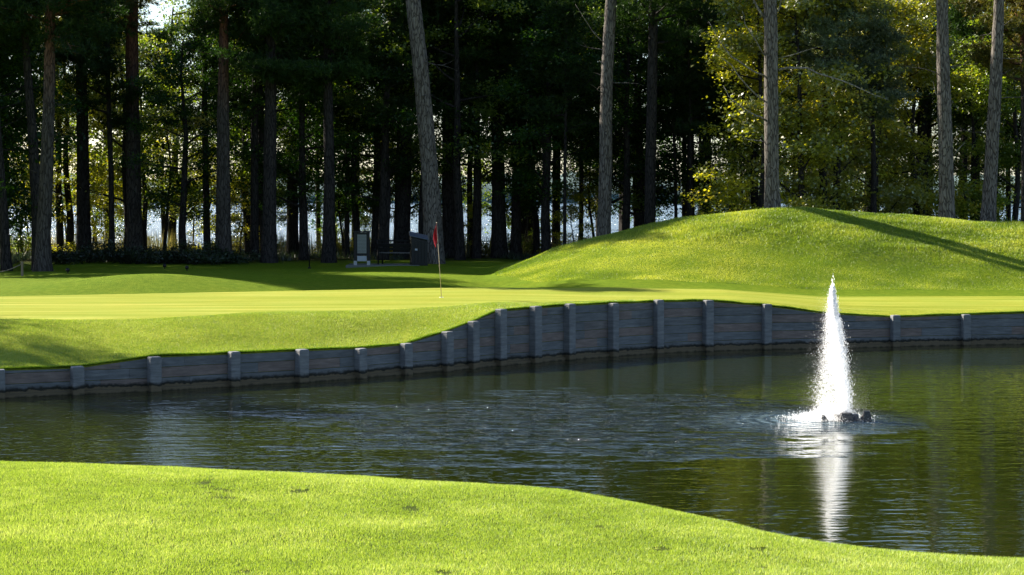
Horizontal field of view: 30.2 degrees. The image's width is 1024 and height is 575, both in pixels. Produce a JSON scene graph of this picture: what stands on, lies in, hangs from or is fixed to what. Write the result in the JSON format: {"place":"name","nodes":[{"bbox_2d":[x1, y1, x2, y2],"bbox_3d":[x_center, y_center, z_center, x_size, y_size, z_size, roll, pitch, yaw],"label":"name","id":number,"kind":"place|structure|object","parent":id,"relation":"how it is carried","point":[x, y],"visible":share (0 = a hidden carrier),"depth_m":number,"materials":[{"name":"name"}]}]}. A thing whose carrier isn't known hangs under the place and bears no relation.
{"place":"outdoors","nodes":[
{"label":"outdoors","id":0,"kind":"place"},
{"bbox_2d":[346,264,418,267],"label":"path","id":1,"kind":"structure","parent":0,"point":[359,265],"depth_m":71.54,"materials":[{"name":"grey concrete"}]},
{"bbox_2d":[353,231,370,264],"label":"notice board","id":2,"kind":"object","parent":1,"relation":"on","point":[361,242],"visible":1,"depth_m":71.72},
{"bbox_2d":[409,231,427,265],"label":"bin housing","id":3,"kind":"object","parent":1,"relation":"on","point":[419,249],"visible":1,"depth_m":71.63,"materials":[{"name":"black paint"}]},
{"bbox_2d":[0,344,1023,558],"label":"pond water","id":4,"kind":"structure","parent":0,"point":[930,458],"depth_m":30.45,"materials":[{"name":"liquid"}]},
{"bbox_2d":[771,275,882,424],"bbox_3d":[5.495,1.134,32.410,2.121,2.763,1.914,-1,3,-26],"label":"fountain","id":5,"kind":"object","parent":4,"relation":"on","point":[842,413],"visible":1,"depth_m":32.38,"materials":[{"name":"liquid"}]},
{"bbox_2d":[0,209,1023,574],"bbox_3d":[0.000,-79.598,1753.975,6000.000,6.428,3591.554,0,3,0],"label":"ground","id":6,"kind":"structure","parent":0,"point":[100,289],"depth_m":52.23,"materials":[{"name":"green plant"}]},
{"bbox_2d":[0,13,43,152],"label":"leafy tree","id":7,"kind":"object","parent":6,"relation":"on","point":[1,100],"visible":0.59,"depth_m":69.02,"materials":[{"name":"green plant"}]},
{"bbox_2d":[0,0,44,270],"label":"pine tree","id":8,"kind":"object","parent":6,"relation":"on","point":[5,250],"visible":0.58,"depth_m":67.83,"materials":[{"name":"brown plant"}]},
{"bbox_2d":[0,53,53,238],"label":"leafy tree","id":9,"kind":"object","parent":6,"relation":"on","point":[11,139],"visible":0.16,"depth_m":71.67,"materials":[{"name":"green plant"}]},
{"bbox_2d":[0,33,57,189],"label":"leafy tree","id":10,"kind":"object","parent":6,"relation":"on","point":[17,85],"visible":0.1,"depth_m":75.02,"materials":[{"name":"green plant"}]},
{"bbox_2d":[0,0,61,269],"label":"pine tree","id":11,"kind":"object","parent":6,"relation":"on","point":[33,151],"visible":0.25,"depth_m":68.69,"materials":[{"name":"brown plant"}]},
{"bbox_2d":[2,16,75,216],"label":"leafy tree","id":12,"kind":"object","parent":6,"relation":"on","point":[62,118],"visible":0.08,"depth_m":81.41,"materials":[{"name":"green plant"}]},
{"bbox_2d":[0,38,98,244],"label":"leafy tree","id":13,"kind":"object","parent":6,"relation":"on","point":[24,211],"visible":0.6,"depth_m":69.74,"materials":[{"name":"green plant"}]},
{"bbox_2d":[20,145,108,245],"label":"sapling","id":14,"kind":"object","parent":6,"relation":"on","point":[64,219],"visible":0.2,"depth_m":85.56,"materials":[{"name":"green plant"}]},
{"bbox_2d":[0,0,132,271],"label":"pine tree","id":15,"kind":"object","parent":6,"relation":"on","point":[53,29],"visible":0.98,"depth_m":66.60,"materials":[{"name":"plant"}]},
{"bbox_2d":[37,12,95,247],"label":"slim tree","id":16,"kind":"object","parent":6,"relation":"on","point":[59,233],"visible":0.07,"depth_m":84.76,"materials":[{"name":"green plant"}]},
{"bbox_2d":[12,16,170,246],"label":"leafy tree","id":17,"kind":"object","parent":6,"relation":"on","point":[70,222],"visible":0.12,"depth_m":84.64,"materials":[{"name":"green plant"}]},
{"bbox_2d":[51,237,135,261],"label":"shrub","id":18,"kind":"object","parent":6,"relation":"on","point":[82,249],"visible":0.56,"depth_m":74.31,"materials":[{"name":"green plant"}]},
{"bbox_2d":[33,9,166,252],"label":"pine tree","id":19,"kind":"object","parent":6,"relation":"on","point":[83,223],"visible":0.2,"depth_m":79.64,"materials":[{"name":"brown plant"}]},
{"bbox_2d":[55,0,157,244],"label":"slim tree","id":20,"kind":"object","parent":6,"relation":"on","point":[101,64],"visible":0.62,"depth_m":77.40,"materials":[{"name":"green plant"}]},
{"bbox_2d":[71,158,150,242],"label":"sapling","id":21,"kind":"object","parent":6,"relation":"on","point":[118,191],"visible":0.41,"depth_m":83.55,"materials":[{"name":"green plant"}]},
{"bbox_2d":[81,238,169,263],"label":"shrub","id":22,"kind":"object","parent":6,"relation":"on","point":[126,252],"visible":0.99,"depth_m":73.19,"materials":[{"name":"green plant"}]},
{"bbox_2d":[65,34,210,249],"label":"leafy tree","id":23,"kind":"object","parent":6,"relation":"on","point":[144,186],"visible":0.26,"depth_m":84.19,"materials":[{"name":"green plant"}]},
{"bbox_2d":[102,0,174,250],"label":"pine tree","id":24,"kind":"object","parent":6,"relation":"on","point":[134,234],"visible":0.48,"depth_m":78.58,"materials":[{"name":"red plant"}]},
{"bbox_2d":[53,13,229,248],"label":"leafy tree","id":25,"kind":"object","parent":6,"relation":"on","point":[94,124],"visible":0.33,"depth_m":80.98,"materials":[{"name":"green plant"}]},
{"bbox_2d":[113,247,188,263],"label":"shrub","id":26,"kind":"object","parent":6,"relation":"on","point":[150,260],"visible":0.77,"depth_m":73.78,"materials":[{"name":"green plant"}]},
{"bbox_2d":[138,27,193,237],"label":"slim tree","id":27,"kind":"object","parent":6,"relation":"on","point":[164,34],"visible":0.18,"depth_m":91.25,"materials":[{"name":"green plant"}]},
{"bbox_2d":[101,0,239,248],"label":"leafy tree","id":28,"kind":"object","parent":6,"relation":"on","point":[171,223],"visible":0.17,"depth_m":92.45,"materials":[{"name":"green plant"}]},
{"bbox_2d":[112,80,250,252],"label":"sapling","id":29,"kind":"object","parent":6,"relation":"on","point":[156,177],"visible":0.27,"depth_m":84.06,"materials":[{"name":"green plant"}]},
{"bbox_2d":[109,30,264,250],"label":"oak tree","id":30,"kind":"object","parent":6,"relation":"on","point":[183,180],"visible":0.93,"depth_m":76.38,"materials":[{"name":"green plant"}]},
{"bbox_2d":[158,248,227,264],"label":"shrub","id":31,"kind":"object","parent":6,"relation":"on","point":[201,256],"visible":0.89,"depth_m":73.02,"materials":[{"name":"green plant"}]},
{"bbox_2d":[160,137,240,234],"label":"sapling","id":32,"kind":"object","parent":6,"relation":"on","point":[211,201],"visible":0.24,"depth_m":85.60,"materials":[{"name":"green plant"}]},
{"bbox_2d":[151,0,251,250],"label":"slim tree","id":33,"kind":"object","parent":6,"relation":"on","point":[206,224],"visible":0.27,"depth_m":81.52,"materials":[{"name":"green plant"}]},
{"bbox_2d":[175,238,246,263],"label":"shrub","id":34,"kind":"object","parent":6,"relation":"on","point":[207,246],"visible":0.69,"depth_m":74.12,"materials":[{"name":"green plant"}]},
{"bbox_2d":[176,0,259,256],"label":"pine tree","id":35,"kind":"object","parent":6,"relation":"on","point":[218,9],"visible":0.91,"depth_m":74.60,"materials":[{"name":"plant"}]},
{"bbox_2d":[210,173,277,254],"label":"sapling","id":36,"kind":"object","parent":6,"relation":"on","point":[234,219],"visible":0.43,"depth_m":83.93,"materials":[{"name":"green plant"}]},
{"bbox_2d":[176,13,323,256],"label":"leafy tree","id":37,"kind":"object","parent":6,"relation":"on","point":[245,135],"visible":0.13,"depth_m":84.39,"materials":[{"name":"green plant"}]},
{"bbox_2d":[198,11,304,259],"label":"slim tree","id":38,"kind":"object","parent":6,"relation":"on","point":[237,97],"visible":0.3,"depth_m":78.66,"materials":[{"name":"green plant"}]},
{"bbox_2d":[161,16,341,255],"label":"leafy tree","id":39,"kind":"object","parent":6,"relation":"on","point":[291,123],"visible":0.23,"depth_m":81.01,"materials":[{"name":"green plant"}]},
{"bbox_2d":[183,0,353,262],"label":"pine tree","id":40,"kind":"object","parent":6,"relation":"on","point":[272,71],"visible":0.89,"depth_m":74.45,"materials":[{"name":"green plant"}]},
{"bbox_2d":[11,248,540,263],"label":"undergrowth","id":41,"kind":"object","parent":6,"relation":"on","point":[26,256],"visible":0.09,"depth_m":81.64,"materials":[{"name":"green plant"}]},
{"bbox_2d":[247,130,322,223],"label":"sapling","id":42,"kind":"object","parent":6,"relation":"on","point":[312,206],"visible":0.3,"depth_m":85.99,"materials":[{"name":"green plant"}]},
{"bbox_2d":[215,16,393,259],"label":"oak tree","id":43,"kind":"object","parent":6,"relation":"on","point":[301,142],"visible":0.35,"depth_m":79.68,"materials":[{"name":"green plant"}]},
{"bbox_2d":[276,32,345,255],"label":"slim tree","id":44,"kind":"object","parent":6,"relation":"on","point":[292,239],"visible":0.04,"depth_m":85.72,"materials":[{"name":"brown plant"}]},
{"bbox_2d":[9,225,618,256],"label":"reeds","id":45,"kind":"object","parent":6,"relation":"on","point":[171,240],"visible":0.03,"depth_m":86.80,"materials":[{"name":"plant"}]},
{"bbox_2d":[235,0,394,262],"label":"pine tree","id":46,"kind":"object","parent":6,"relation":"on","point":[347,50],"visible":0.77,"depth_m":75.54,"materials":[{"name":"green plant"}]},
{"bbox_2d":[307,136,368,252],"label":"sapling","id":47,"kind":"object","parent":6,"relation":"on","point":[340,217],"visible":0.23,"depth_m":85.03,"materials":[{"name":"green plant"}]},
{"bbox_2d":[287,0,411,255],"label":"oak tree","id":48,"kind":"object","parent":6,"relation":"on","point":[353,168],"visible":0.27,"depth_m":81.85,"materials":[{"name":"green plant"}]},
{"bbox_2d":[309,2,392,256],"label":"slim tree","id":49,"kind":"object","parent":6,"relation":"on","point":[346,233],"visible":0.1,"depth_m":82.84,"materials":[{"name":"green plant"}]},
{"bbox_2d":[305,4,466,259],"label":"leafy tree","id":50,"kind":"object","parent":6,"relation":"on","point":[411,121],"visible":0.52,"depth_m":79.90,"materials":[{"name":"green plant"}]},
{"bbox_2d":[307,4,468,257],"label":"leafy tree","id":51,"kind":"object","parent":6,"relation":"on","point":[374,228],"visible":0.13,"depth_m":83.09,"materials":[{"name":"green plant"}]},
{"bbox_2d":[333,0,450,259],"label":"slim tree","id":52,"kind":"object","parent":6,"relation":"on","point":[387,99],"visible":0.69,"depth_m":79.25,"materials":[{"name":"green plant"}]},
{"bbox_2d":[356,0,468,258],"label":"pine tree","id":53,"kind":"object","parent":6,"relation":"on","point":[402,219],"visible":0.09,"depth_m":82.59,"materials":[{"name":"brown plant"}]},
{"bbox_2d":[405,0,456,263],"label":"pine tree","id":54,"kind":"object","parent":6,"relation":"on","point":[432,210],"visible":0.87,"depth_m":73.55,"materials":[{"name":"brown plant"}]},
{"bbox_2d":[369,0,499,233],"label":"pine tree","id":55,"kind":"object","parent":6,"relation":"on","point":[434,8],"visible":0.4,"depth_m":81.07,"materials":[{"name":"green plant"}]},
{"bbox_2d":[362,0,539,259],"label":"leafy tree","id":56,"kind":"object","parent":6,"relation":"on","point":[459,241],"visible":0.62,"depth_m":79.91,"materials":[{"name":"green plant"}]},
{"bbox_2d":[433,12,490,256],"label":"slim tree","id":57,"kind":"object","parent":6,"relation":"on","point":[469,189],"visible":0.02,"depth_m":86.79,"materials":[{"name":"green plant"}]},
{"bbox_2d":[391,69,538,223],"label":"leafy tree","id":58,"kind":"object","parent":6,"relation":"on","point":[419,176],"visible":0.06,"depth_m":86.52,"materials":[{"name":"green plant"}]},
{"bbox_2d":[399,0,555,258],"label":"oak tree","id":59,"kind":"object","parent":6,"relation":"on","point":[476,239],"visible":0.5,"depth_m":81.47,"materials":[{"name":"green plant"}]},
{"bbox_2d":[430,2,525,257],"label":"pine tree","id":60,"kind":"object","parent":6,"relation":"on","point":[448,212],"visible":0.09,"depth_m":83.62,"materials":[{"name":"brown plant"}]},
{"bbox_2d":[430,0,560,257],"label":"pine tree","id":61,"kind":"object","parent":6,"relation":"on","point":[498,233],"visible":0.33,"depth_m":82.24,"materials":[{"name":"green plant"}]},
{"bbox_2d":[451,0,558,257],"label":"pine tree","id":62,"kind":"object","parent":6,"relation":"on","point":[515,241],"visible":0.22,"depth_m":82.74,"materials":[{"name":"green plant"}]},
{"bbox_2d":[0,299,1023,368],"bbox_3d":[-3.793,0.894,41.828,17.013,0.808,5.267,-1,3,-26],"label":"grass","id":63,"kind":"structure","parent":6,"relation":"on","point":[333,314],"depth_m":40.55,"materials":[{"name":"green plant"}]},
{"bbox_2d":[0,299,1023,398],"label":"retaining wall","id":64,"kind":"structure","parent":6,"relation":"on","point":[760,328],"depth_m":43.96,"materials":[{"name":"grey wood"}]},
{"bbox_2d":[462,130,568,220],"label":"sapling","id":65,"kind":"object","parent":6,"relation":"on","point":[489,181],"visible":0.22,"depth_m":84.78,"materials":[{"name":"green plant"}]},
{"bbox_2d":[470,67,578,255],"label":"leafy tree","id":66,"kind":"object","parent":6,"relation":"on","point":[536,240],"visible":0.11,"depth_m":85.29,"materials":[{"name":"green plant"}]},
{"bbox_2d":[502,0,595,208],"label":"slim tree","id":67,"kind":"object","parent":6,"relation":"on","point":[521,70],"visible":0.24,"depth_m":80.45,"materials":[{"name":"green plant"}]},
{"bbox_2d":[510,0,615,244],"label":"slim tree","id":68,"kind":"object","parent":6,"relation":"on","point":[566,75],"visible":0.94,"depth_m":77.46,"materials":[{"name":"green plant"}]},
{"bbox_2d":[539,23,595,247],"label":"slim tree","id":69,"kind":"object","parent":6,"relation":"on","point":[557,224],"visible":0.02,"depth_m":87.77,"materials":[{"name":"brown plant"}]},
{"bbox_2d":[476,0,660,252],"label":"oak tree","id":70,"kind":"object","parent":6,"relation":"on","point":[544,196],"visible":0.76,"depth_m":79.53,"materials":[{"name":"green plant"}]},
{"bbox_2d":[551,184,597,247],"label":"sapling","id":71,"kind":"object","parent":6,"relation":"on","point":[572,209],"visible":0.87,"depth_m":83.89,"materials":[{"name":"green plant"}]},
{"bbox_2d":[554,115,623,237],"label":"sapling","id":72,"kind":"object","parent":6,"relation":"on","point":[589,213],"visible":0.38,"depth_m":86.34,"materials":[{"name":"green plant"}]},
{"bbox_2d":[561,1,623,239],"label":"slim tree","id":73,"kind":"object","parent":6,"relation":"on","point":[582,203],"visible":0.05,"depth_m":84.79,"materials":[{"name":"green plant"}]},
{"bbox_2d":[523,0,686,214],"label":"leafy tree","id":74,"kind":"object","parent":6,"relation":"on","point":[636,204],"visible":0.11,"depth_m":83.53,"materials":[{"name":"green plant"}]},
{"bbox_2d":[575,0,640,235],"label":"pine tree","id":75,"kind":"object","parent":6,"relation":"on","point":[605,171],"visible":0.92,"depth_m":73.59,"materials":[{"name":"grey plant"}]},
{"bbox_2d":[542,0,704,229],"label":"leafy tree","id":76,"kind":"object","parent":6,"relation":"on","point":[627,171],"visible":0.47,"depth_m":80.54,"materials":[{"name":"green plant"}]},
{"bbox_2d":[558,2,714,226],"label":"oak tree","id":77,"kind":"object","parent":6,"relation":"on","point":[639,217],"visible":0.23,"depth_m":83.18,"materials":[{"name":"green plant"}]},
{"bbox_2d":[568,34,721,226],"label":"leafy tree","id":78,"kind":"object","parent":6,"relation":"on","point":[633,213],"visible":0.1,"depth_m":87.42,"materials":[{"name":"green plant"}]},
{"bbox_2d":[567,0,736,224],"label":"pine tree","id":79,"kind":"object","parent":6,"relation":"on","point":[655,35],"visible":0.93,"depth_m":74.62,"materials":[{"name":"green plant"}]},
{"bbox_2d":[621,4,710,217],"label":"slim tree","id":80,"kind":"object","parent":6,"relation":"on","point":[671,115],"visible":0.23,"depth_m":81.59,"materials":[{"name":"green plant"}]},
{"bbox_2d":[600,0,759,215],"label":"oak tree","id":81,"kind":"object","parent":6,"relation":"on","point":[672,61],"visible":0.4,"depth_m":81.29,"materials":[{"name":"green plant"}]},
{"bbox_2d":[643,0,745,215],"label":"slim tree","id":82,"kind":"object","parent":6,"relation":"on","point":[691,82],"visible":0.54,"depth_m":78.28,"materials":[{"name":"green plant"}]},
{"bbox_2d":[683,139,747,213],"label":"sapling","id":83,"kind":"object","parent":6,"relation":"on","point":[706,145],"visible":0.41,"depth_m":81.86,"materials":[{"name":"green plant"}]},
{"bbox_2d":[701,0,788,210],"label":"slim tree","id":84,"kind":"object","parent":6,"relation":"on","point":[723,120],"visible":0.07,"depth_m":82.67,"materials":[{"name":"green plant"}]},
{"bbox_2d":[701,1,795,209],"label":"pine tree","id":85,"kind":"object","parent":6,"relation":"on","point":[755,194],"visible":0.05,"depth_m":83.60,"materials":[{"name":"green plant"}]},
{"bbox_2d":[495,206,1023,289],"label":"grass","id":86,"kind":"structure","parent":6,"relation":"on","point":[1006,227],"depth_m":61.11,"materials":[{"name":"green plant"}]},
{"bbox_2d":[677,0,862,215],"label":"leafy tree","id":87,"kind":"object","parent":6,"relation":"on","point":[729,182],"visible":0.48,"depth_m":72.20,"materials":[{"name":"green plant"}]},
{"bbox_2d":[680,0,892,209],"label":"leafy tree","id":88,"kind":"object","parent":6,"relation":"on","point":[751,122],"visible":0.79,"depth_m":71.00,"materials":[{"name":"green plant"}]},
{"bbox_2d":[709,0,887,208],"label":"pine tree","id":89,"kind":"object","parent":6,"relation":"on","point":[772,198],"visible":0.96,"depth_m":64.58,"materials":[{"name":"grey plant"}]},
{"bbox_2d":[733,17,909,210],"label":"leafy tree","id":90,"kind":"object","parent":6,"relation":"on","point":[760,138],"visible":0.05,"depth_m":83.63,"materials":[{"name":"green plant"}]},
{"bbox_2d":[777,0,900,206],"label":"pine tree","id":91,"kind":"object","parent":6,"relation":"on","point":[834,42],"visible":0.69,"depth_m":71.88,"materials":[{"name":"green plant"}]},
{"bbox_2d":[778,0,936,211],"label":"leafy tree","id":92,"kind":"object","parent":6,"relation":"on","point":[837,107],"visible":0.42,"depth_m":72.51,"materials":[{"name":"green plant"}]},
{"bbox_2d":[826,14,921,212],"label":"pine tree","id":93,"kind":"object","parent":6,"relation":"on","point":[877,33],"visible":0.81,"depth_m":72.17,"materials":[{"name":"green plant"}]},
{"bbox_2d":[786,0,973,214],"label":"leafy tree","id":94,"kind":"object","parent":6,"relation":"on","point":[909,193],"visible":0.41,"depth_m":74.56,"materials":[{"name":"green plant"}]},
{"bbox_2d":[893,0,952,214],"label":"slim tree","id":95,"kind":"object","parent":6,"relation":"on","point":[920,118],"visible":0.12,"depth_m":83.57,"materials":[{"name":"green plant"}]},
{"bbox_2d":[846,0,1007,220],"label":"leafy tree","id":96,"kind":"object","parent":6,"relation":"on","point":[912,167],"visible":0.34,"depth_m":75.89,"materials":[{"name":"green plant"}]},
{"bbox_2d":[893,0,975,218],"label":"pine tree","id":97,"kind":"object","parent":6,"relation":"on","point":[946,173],"visible":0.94,"depth_m":65.61,"materials":[{"name":"grey plant"}]},
{"bbox_2d":[867,1,1012,215],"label":"leafy tree","id":98,"kind":"object","parent":6,"relation":"on","point":[954,129],"visible":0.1,"depth_m":83.89,"materials":[{"name":"green plant"}]},
{"bbox_2d":[917,0,1004,218],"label":"slim tree","id":99,"kind":"object","parent":6,"relation":"on","point":[956,19],"visible":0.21,"depth_m":80.28,"materials":[{"name":"green plant"}]},
{"bbox_2d":[920,34,1020,220],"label":"leafy tree","id":100,"kind":"object","parent":6,"relation":"on","point":[1006,160],"visible":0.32,"depth_m":77.93,"materials":[{"name":"green plant"}]},
{"bbox_2d":[925,0,1023,221],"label":"pine tree","id":101,"kind":"object","parent":6,"relation":"on","point":[981,48],"visible":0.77,"depth_m":71.59,"materials":[{"name":"green plant"}]},
{"bbox_2d":[953,0,1020,221],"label":"leafy tree","id":102,"kind":"object","parent":6,"relation":"on","point":[1016,197],"visible":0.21,"depth_m":77.78,"materials":[{"name":"green plant"}]},
{"bbox_2d":[956,0,1022,221],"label":"pine tree","id":103,"kind":"object","parent":6,"relation":"on","point":[989,203],"visible":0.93,"depth_m":66.63,"materials":[{"name":"grey plant"}]},
{"bbox_2d":[7,0,1020,179],"label":"sky","id":104,"kind":"structure","parent":0,"point":[152,7],"materials":[{"name":"white"}]},
{"bbox_2d":[9,203,1020,251],"bbox_3d":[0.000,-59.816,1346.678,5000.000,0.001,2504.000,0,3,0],"label":"lake water","id":105,"kind":"structure","parent":0,"point":[156,225],"depth_m":285.42,"materials":[{"name":"blue liquid"}]},
{"bbox_2d":[10,171,1020,202],"bbox_3d":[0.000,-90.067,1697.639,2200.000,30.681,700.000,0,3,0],"label":"hills","id":106,"kind":"structure","parent":0,"point":[490,187],"depth_m":1365.12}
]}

